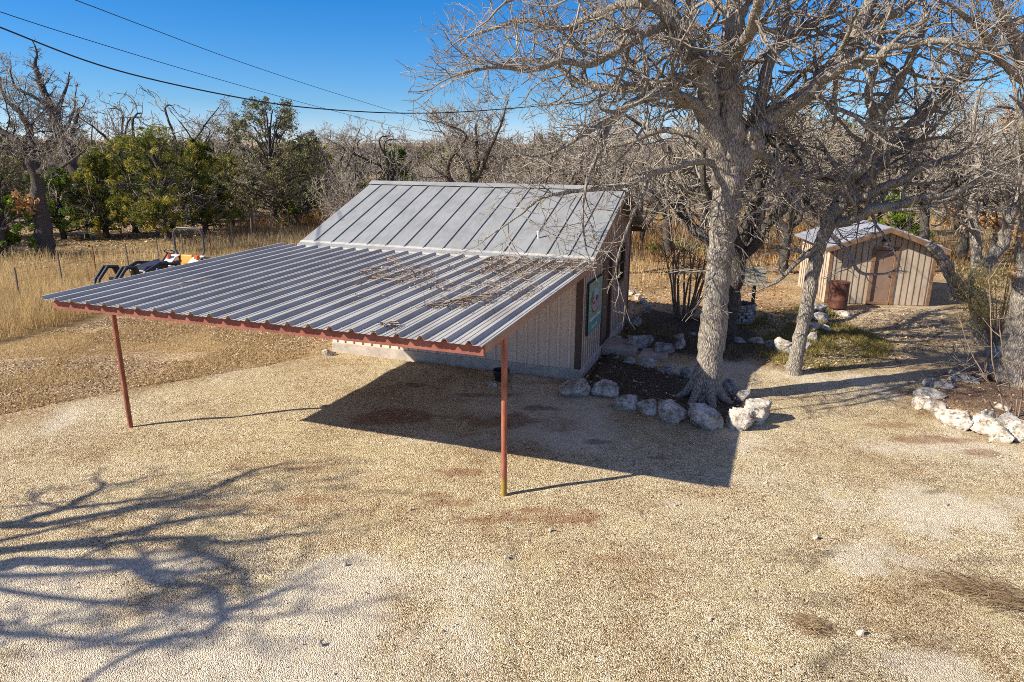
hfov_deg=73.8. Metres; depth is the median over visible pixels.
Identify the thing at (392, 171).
oak tree
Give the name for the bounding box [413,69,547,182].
oak tree
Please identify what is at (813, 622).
dead grass mat
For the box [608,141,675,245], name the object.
oak tree
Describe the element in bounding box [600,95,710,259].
oak tree
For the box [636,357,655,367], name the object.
boulder
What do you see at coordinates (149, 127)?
oak tree
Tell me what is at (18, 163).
juniper tree
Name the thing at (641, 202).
oak tree
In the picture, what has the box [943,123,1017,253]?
oak tree
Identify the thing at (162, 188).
juniper tree
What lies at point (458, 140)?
oak tree
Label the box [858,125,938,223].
oak tree
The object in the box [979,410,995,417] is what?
boulder
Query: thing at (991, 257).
oak tree
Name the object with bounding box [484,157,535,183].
thicket
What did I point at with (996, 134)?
oak tree
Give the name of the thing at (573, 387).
boulder
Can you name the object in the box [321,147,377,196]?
oak tree
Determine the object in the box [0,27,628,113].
overhead cable
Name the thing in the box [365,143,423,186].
juniper tree
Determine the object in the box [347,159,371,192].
juniper tree
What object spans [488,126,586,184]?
oak tree
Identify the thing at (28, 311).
dry grass
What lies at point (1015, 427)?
boulder
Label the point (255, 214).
thicket
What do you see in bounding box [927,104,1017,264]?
oak tree
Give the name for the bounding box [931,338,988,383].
brushwood
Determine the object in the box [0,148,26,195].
evergreen oak
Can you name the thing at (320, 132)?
oak tree
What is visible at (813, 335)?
boulder
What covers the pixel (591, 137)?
oak tree
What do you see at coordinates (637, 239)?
dry grass
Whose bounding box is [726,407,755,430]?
boulder
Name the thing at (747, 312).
wishing well
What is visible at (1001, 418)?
boulder
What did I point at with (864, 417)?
ground
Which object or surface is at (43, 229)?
oak tree
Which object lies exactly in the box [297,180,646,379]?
house
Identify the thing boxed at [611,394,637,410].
boulder
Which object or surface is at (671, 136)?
oak tree
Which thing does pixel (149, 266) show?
tractor
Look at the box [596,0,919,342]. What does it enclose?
oak tree
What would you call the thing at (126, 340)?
short dry grass
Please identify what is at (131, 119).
oak tree
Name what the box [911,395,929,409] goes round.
boulder
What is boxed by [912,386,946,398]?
boulder
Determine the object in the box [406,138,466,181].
oak tree
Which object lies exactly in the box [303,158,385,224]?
thicket
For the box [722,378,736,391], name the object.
boulder
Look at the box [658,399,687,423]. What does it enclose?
boulder
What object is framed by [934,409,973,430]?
boulder
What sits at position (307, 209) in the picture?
evergreen bush
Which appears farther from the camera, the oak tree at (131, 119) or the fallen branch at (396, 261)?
the oak tree at (131, 119)
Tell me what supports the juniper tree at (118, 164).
on the ground at (864, 417)
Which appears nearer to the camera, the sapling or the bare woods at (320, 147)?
the sapling
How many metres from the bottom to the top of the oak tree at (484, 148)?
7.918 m
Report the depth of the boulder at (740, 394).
13.32 m
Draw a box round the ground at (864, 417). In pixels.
[0,139,1023,681]
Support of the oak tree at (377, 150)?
on the ground at (864, 417)
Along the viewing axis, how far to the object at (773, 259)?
32.25 m
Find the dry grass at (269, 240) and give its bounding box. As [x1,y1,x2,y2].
[0,207,326,311]
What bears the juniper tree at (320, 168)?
on the ground at (864, 417)
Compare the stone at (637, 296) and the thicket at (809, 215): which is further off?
the thicket at (809, 215)
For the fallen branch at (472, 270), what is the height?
0.158 m
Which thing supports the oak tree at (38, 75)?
on the ground at (864, 417)
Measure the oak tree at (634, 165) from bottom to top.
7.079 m
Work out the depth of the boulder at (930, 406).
12.69 m
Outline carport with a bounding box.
[42,243,592,496]
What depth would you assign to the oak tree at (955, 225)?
42.02 m
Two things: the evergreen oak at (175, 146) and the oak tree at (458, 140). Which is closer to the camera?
the evergreen oak at (175, 146)
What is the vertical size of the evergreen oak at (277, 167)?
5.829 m
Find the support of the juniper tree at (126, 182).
on the ground at (864, 417)
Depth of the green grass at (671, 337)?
18.10 m
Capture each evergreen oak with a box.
[0,121,48,234]
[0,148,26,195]
[7,134,49,173]
[39,128,110,196]
[71,158,117,210]
[136,135,188,217]
[212,96,330,228]
[230,146,266,176]
[255,141,304,202]
[403,146,430,178]
[419,148,457,181]
[484,141,522,179]
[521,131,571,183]
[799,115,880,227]
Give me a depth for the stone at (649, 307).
20.81 m
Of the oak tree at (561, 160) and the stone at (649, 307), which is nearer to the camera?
the stone at (649, 307)
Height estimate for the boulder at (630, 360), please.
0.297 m
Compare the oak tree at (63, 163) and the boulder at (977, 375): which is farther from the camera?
the oak tree at (63, 163)
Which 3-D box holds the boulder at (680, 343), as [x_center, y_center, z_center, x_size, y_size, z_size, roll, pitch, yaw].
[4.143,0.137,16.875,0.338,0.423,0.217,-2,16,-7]
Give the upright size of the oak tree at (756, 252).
8.178 m
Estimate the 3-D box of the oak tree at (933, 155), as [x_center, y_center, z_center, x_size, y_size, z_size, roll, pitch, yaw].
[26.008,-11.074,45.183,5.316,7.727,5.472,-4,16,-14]
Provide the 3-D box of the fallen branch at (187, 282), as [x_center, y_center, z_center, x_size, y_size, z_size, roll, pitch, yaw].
[-5.408,-1.023,11.512,0.729,0.165,0.195,-14,21,-42]
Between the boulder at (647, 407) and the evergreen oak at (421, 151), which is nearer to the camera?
the boulder at (647, 407)
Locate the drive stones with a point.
(519, 528)
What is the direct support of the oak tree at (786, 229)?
on the ground at (864, 417)
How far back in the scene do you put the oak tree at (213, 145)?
53.42 m
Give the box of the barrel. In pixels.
[827,280,850,308]
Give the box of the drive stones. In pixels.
[1,316,1017,681]
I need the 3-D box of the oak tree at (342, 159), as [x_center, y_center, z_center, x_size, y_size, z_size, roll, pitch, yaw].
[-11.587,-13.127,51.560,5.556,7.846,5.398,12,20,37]
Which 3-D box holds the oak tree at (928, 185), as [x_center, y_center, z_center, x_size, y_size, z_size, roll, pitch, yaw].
[19.072,-7.506,32.116,6.248,7.784,5.948,11,19,35]
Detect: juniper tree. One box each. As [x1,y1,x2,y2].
[0,153,27,217]
[21,175,62,219]
[22,167,94,238]
[53,145,145,238]
[76,134,170,232]
[99,124,214,240]
[114,154,153,220]
[168,134,244,235]
[172,172,212,219]
[192,151,262,225]
[277,136,341,214]
[299,145,344,197]
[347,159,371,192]
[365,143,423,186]
[432,147,481,181]
[862,186,934,237]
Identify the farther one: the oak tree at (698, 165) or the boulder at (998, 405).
the oak tree at (698, 165)
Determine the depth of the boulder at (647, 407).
12.66 m
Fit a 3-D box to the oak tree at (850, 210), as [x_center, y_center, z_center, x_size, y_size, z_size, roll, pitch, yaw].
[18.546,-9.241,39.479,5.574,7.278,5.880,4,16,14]
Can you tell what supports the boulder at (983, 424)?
on the ground at (864, 417)
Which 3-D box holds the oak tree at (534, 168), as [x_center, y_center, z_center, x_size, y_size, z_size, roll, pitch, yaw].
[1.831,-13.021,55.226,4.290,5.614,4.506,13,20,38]
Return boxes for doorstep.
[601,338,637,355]
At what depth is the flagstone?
16.23 m
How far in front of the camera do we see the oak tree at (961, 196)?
36.88 m
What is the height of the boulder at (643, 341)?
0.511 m
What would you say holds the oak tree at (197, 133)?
on the ground at (864, 417)
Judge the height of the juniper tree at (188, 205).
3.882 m
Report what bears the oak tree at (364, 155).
on the ground at (864, 417)
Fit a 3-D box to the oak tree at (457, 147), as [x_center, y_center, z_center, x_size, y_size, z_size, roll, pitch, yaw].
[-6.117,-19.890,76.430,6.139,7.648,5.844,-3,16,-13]
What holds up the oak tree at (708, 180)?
on the ground at (864, 417)
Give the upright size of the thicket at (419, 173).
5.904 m
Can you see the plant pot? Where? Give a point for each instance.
(497, 373)
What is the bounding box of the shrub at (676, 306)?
[647,187,708,319]
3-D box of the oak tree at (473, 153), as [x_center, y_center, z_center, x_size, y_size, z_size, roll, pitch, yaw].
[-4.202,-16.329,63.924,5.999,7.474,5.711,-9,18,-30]
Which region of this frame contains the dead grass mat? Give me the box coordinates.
[777,607,845,639]
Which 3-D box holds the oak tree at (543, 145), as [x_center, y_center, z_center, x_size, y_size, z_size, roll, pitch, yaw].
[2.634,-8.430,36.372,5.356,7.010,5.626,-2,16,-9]
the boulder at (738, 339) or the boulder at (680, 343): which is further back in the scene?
the boulder at (738, 339)
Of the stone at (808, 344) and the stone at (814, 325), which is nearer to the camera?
the stone at (808, 344)
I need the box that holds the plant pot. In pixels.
[492,367,509,381]
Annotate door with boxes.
[602,258,609,339]
[870,250,893,301]
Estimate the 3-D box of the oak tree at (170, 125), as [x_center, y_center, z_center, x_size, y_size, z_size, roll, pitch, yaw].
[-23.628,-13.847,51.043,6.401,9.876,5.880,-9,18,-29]
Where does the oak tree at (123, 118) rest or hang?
on the ground at (864, 417)
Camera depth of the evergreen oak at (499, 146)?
85.00 m
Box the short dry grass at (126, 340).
[0,317,321,413]
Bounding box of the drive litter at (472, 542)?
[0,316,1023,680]
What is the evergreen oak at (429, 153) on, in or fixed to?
on the ground at (864, 417)
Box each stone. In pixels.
[634,293,641,299]
[639,299,647,304]
[643,305,651,310]
[673,333,683,340]
[765,340,773,347]
[806,342,811,349]
[809,322,818,330]
[821,324,830,330]
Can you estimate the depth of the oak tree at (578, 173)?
32.49 m
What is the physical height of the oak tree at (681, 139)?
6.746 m
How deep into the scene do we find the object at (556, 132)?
65.64 m
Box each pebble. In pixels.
[317,640,322,646]
[856,629,863,635]
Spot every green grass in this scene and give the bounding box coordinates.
[626,308,756,361]
[738,301,891,370]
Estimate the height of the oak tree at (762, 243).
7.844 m
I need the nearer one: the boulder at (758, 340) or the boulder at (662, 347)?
the boulder at (662, 347)
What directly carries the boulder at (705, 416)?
on the ground at (864, 417)
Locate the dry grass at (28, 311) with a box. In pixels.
[0,258,175,341]
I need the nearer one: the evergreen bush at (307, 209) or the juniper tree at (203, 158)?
the juniper tree at (203, 158)
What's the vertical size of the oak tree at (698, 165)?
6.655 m
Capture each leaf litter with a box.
[333,254,597,329]
[582,349,1023,414]
[625,238,987,329]
[744,308,947,370]
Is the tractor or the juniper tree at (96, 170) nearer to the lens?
the tractor
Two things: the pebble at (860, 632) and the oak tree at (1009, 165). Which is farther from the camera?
the oak tree at (1009, 165)
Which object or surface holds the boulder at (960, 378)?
on the ground at (864, 417)
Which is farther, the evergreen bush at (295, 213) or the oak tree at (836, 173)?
the evergreen bush at (295, 213)
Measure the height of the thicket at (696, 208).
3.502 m
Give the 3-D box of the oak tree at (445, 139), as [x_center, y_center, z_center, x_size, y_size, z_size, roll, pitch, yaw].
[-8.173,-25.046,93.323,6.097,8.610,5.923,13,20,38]
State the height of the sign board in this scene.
1.170 m
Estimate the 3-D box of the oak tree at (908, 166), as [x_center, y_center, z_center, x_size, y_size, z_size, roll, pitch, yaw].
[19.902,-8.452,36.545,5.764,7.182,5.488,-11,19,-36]
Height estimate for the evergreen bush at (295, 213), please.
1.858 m
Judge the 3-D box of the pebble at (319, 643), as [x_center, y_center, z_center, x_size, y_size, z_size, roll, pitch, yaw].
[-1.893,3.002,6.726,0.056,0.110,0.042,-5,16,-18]
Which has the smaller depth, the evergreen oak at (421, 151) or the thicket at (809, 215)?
the thicket at (809, 215)
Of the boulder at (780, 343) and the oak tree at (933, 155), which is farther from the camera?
the oak tree at (933, 155)
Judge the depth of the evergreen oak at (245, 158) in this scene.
84.30 m
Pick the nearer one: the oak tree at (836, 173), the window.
the window
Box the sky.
[0,0,1023,143]
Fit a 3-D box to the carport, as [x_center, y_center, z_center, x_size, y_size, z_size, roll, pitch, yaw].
[-2.768,0.152,12.592,7.394,2.942,6.317,6,16,19]
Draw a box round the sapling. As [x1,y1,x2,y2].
[942,260,1023,417]
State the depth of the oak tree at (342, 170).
44.79 m
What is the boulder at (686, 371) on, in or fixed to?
on the ground at (864, 417)
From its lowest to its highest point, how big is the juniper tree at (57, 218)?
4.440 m
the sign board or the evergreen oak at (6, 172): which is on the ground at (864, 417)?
the evergreen oak at (6, 172)
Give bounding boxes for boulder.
[322,349,336,355]
[558,377,590,396]
[591,379,618,397]
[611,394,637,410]
[622,357,635,363]
[625,335,653,349]
[626,315,641,327]
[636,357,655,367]
[636,398,657,415]
[653,342,674,352]
[657,364,679,374]
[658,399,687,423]
[673,338,685,348]
[679,367,691,378]
[688,402,723,430]
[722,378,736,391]
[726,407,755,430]
[732,389,750,400]
[733,337,745,342]
[744,398,772,424]
[748,337,764,343]
[774,337,791,352]
[807,332,818,341]
[811,311,829,322]
[814,303,826,312]
[835,310,851,315]
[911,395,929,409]
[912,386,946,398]
[922,377,955,388]
[923,399,948,415]
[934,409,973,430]
[948,369,979,383]
[970,413,1000,436]
[974,373,988,377]
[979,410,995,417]
[984,345,1000,356]
[988,424,1014,443]
[994,403,1009,411]
[995,412,1019,424]
[1003,419,1023,442]
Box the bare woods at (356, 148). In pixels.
[0,140,1000,157]
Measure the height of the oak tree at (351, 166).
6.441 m
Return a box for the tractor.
[94,227,210,283]
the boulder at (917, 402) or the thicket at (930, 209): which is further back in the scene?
the thicket at (930, 209)
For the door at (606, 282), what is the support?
in the house
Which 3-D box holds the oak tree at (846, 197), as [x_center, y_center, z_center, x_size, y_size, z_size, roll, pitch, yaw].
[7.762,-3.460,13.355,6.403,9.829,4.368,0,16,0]
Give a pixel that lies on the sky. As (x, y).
(348, 48)
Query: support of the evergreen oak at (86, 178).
on the ground at (864, 417)
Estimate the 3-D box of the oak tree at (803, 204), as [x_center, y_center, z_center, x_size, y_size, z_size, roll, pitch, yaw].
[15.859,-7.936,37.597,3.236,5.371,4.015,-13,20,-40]
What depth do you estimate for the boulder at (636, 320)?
19.05 m
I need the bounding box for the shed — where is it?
[795,220,951,305]
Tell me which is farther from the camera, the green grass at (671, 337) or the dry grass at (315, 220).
the dry grass at (315, 220)
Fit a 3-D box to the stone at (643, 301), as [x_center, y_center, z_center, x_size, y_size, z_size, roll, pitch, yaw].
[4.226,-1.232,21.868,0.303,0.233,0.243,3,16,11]
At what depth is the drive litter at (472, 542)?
8.19 m
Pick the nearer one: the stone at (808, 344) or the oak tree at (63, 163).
the stone at (808, 344)
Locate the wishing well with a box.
[736,266,766,324]
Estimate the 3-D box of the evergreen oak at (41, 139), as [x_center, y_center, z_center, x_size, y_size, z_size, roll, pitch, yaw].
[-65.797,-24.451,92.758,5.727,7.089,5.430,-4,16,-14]
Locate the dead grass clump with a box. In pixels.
[912,562,1023,620]
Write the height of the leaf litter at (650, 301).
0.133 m
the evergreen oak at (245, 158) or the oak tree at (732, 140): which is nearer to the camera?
the oak tree at (732, 140)
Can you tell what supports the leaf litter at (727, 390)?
on the ground at (864, 417)
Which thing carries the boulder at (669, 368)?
on the ground at (864, 417)
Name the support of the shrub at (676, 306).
on the ground at (864, 417)
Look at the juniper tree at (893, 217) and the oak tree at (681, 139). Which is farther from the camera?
the oak tree at (681, 139)
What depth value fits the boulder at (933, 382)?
14.00 m
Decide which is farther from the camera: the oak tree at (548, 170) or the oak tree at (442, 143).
the oak tree at (442, 143)
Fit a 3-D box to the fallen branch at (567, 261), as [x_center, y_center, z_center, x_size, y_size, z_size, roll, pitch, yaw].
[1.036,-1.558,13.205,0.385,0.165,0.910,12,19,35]
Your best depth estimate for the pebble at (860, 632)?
6.90 m
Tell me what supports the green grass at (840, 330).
on the ground at (864, 417)
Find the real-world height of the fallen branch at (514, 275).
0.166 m
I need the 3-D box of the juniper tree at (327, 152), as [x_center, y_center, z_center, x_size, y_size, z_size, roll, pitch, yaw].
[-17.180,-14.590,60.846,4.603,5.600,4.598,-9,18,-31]
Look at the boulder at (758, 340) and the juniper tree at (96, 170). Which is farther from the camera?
the juniper tree at (96, 170)
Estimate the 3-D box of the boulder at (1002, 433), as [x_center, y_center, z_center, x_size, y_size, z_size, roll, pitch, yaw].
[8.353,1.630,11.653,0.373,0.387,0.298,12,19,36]
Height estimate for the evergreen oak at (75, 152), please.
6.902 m
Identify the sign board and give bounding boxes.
[586,274,602,336]
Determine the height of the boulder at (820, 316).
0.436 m
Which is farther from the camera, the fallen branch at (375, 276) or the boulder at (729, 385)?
the boulder at (729, 385)
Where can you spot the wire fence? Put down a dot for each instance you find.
(125, 251)
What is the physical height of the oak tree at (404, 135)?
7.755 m
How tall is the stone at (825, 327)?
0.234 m
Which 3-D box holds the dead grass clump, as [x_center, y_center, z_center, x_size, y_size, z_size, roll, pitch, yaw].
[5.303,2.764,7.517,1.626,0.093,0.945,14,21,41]
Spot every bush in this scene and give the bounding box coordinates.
[0,194,39,257]
[271,177,334,221]
[276,204,313,227]
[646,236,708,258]
[947,259,1013,345]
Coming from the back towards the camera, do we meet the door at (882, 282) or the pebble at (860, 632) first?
the door at (882, 282)
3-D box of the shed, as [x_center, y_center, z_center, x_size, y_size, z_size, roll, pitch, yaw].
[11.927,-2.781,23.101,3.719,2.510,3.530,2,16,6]
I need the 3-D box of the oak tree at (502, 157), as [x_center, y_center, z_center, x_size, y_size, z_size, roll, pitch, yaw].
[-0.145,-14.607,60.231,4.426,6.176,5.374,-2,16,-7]
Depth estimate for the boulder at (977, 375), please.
14.63 m
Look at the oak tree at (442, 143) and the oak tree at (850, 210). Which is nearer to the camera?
the oak tree at (850, 210)
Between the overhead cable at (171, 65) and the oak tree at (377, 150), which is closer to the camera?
the overhead cable at (171, 65)
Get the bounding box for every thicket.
[210,164,261,215]
[215,165,268,221]
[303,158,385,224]
[383,146,474,181]
[472,154,536,183]
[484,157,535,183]
[686,184,710,217]
[769,151,880,226]
[913,189,950,220]
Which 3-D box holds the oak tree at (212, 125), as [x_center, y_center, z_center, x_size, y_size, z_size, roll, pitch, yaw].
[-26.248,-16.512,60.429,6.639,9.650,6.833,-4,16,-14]
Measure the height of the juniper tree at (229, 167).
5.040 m
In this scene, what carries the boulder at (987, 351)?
on the ground at (864, 417)
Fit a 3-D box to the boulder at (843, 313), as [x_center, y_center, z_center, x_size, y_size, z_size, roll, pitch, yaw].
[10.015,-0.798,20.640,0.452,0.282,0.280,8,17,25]
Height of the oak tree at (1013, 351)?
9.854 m
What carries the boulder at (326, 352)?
on the ground at (864, 417)
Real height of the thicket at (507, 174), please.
5.006 m
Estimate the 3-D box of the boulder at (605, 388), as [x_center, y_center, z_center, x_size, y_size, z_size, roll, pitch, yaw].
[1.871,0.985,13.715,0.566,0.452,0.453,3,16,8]
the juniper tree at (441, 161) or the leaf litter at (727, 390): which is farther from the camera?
the juniper tree at (441, 161)
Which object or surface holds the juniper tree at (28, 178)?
on the ground at (864, 417)
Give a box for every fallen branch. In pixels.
[167,276,210,286]
[372,274,424,280]
[387,253,399,264]
[414,287,499,309]
[465,264,518,272]
[505,268,538,280]
[546,255,582,265]
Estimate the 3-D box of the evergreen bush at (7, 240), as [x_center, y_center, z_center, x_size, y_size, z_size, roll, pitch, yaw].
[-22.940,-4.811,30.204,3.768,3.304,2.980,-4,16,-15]
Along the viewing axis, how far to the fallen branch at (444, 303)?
10.08 m
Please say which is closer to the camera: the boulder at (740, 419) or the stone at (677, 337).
the boulder at (740, 419)
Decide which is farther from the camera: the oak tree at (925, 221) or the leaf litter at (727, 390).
the oak tree at (925, 221)
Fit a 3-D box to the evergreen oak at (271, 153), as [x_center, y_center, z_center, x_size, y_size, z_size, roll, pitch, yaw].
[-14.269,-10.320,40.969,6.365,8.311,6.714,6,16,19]
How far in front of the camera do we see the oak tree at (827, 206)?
32.29 m
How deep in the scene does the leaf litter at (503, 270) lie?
12.35 m
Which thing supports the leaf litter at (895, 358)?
on the ground at (864, 417)
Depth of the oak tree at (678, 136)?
54.85 m
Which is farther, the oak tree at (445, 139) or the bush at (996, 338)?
the oak tree at (445, 139)
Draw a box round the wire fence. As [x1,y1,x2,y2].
[13,209,289,294]
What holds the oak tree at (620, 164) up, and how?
on the ground at (864, 417)
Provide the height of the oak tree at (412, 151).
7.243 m
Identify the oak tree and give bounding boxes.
[0,52,124,256]
[1,36,99,225]
[39,132,91,213]
[59,88,161,185]
[88,90,159,158]
[119,121,168,156]
[138,84,240,176]
[154,120,238,195]
[178,100,250,169]
[206,121,277,195]
[298,119,340,154]
[300,127,365,206]
[321,113,386,199]
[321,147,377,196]
[331,137,371,195]
[337,116,414,182]
[344,139,379,173]
[367,138,387,180]
[375,130,422,175]
[396,0,1023,407]
[398,125,447,176]
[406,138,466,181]
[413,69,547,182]
[421,129,448,150]
[434,137,479,158]
[436,130,469,150]
[444,131,480,151]
[450,125,508,182]
[450,129,494,177]
[483,165,505,182]
[485,141,529,182]
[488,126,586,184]
[500,120,632,185]
[510,116,622,184]
[517,150,555,181]
[527,155,568,184]
[539,143,576,183]
[544,110,642,184]
[558,108,652,184]
[567,141,668,235]
[581,116,635,174]
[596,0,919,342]
[598,135,659,198]
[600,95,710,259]
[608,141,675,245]
[625,125,677,213]
[639,112,699,164]
[656,133,711,224]
[664,136,711,214]
[668,97,770,241]
[691,82,837,260]
[738,0,1023,375]
[742,111,856,272]
[753,105,837,248]
[767,163,827,239]
[800,116,864,222]
[813,121,896,195]
[841,53,1019,239]
[850,100,1008,227]
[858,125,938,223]
[863,117,952,189]
[872,0,1023,387]
[899,119,950,221]
[925,15,1022,346]
[926,125,1003,230]
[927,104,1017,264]
[938,174,1003,225]
[939,93,1017,223]
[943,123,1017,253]
[991,153,1017,219]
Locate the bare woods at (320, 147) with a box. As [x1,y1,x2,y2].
[0,130,944,180]
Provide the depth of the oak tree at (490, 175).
56.54 m
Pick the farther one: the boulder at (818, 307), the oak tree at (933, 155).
the oak tree at (933, 155)
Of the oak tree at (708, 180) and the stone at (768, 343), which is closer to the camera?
the stone at (768, 343)
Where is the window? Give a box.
[616,242,625,285]
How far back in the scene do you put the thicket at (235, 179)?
47.97 m
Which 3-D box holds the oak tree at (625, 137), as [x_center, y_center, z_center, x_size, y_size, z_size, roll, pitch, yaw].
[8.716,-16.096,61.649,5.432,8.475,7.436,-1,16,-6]
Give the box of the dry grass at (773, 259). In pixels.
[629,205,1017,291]
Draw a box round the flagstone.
[637,348,667,360]
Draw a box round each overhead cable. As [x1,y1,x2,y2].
[0,11,484,144]
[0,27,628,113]
[76,0,445,126]
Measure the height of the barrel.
0.824 m

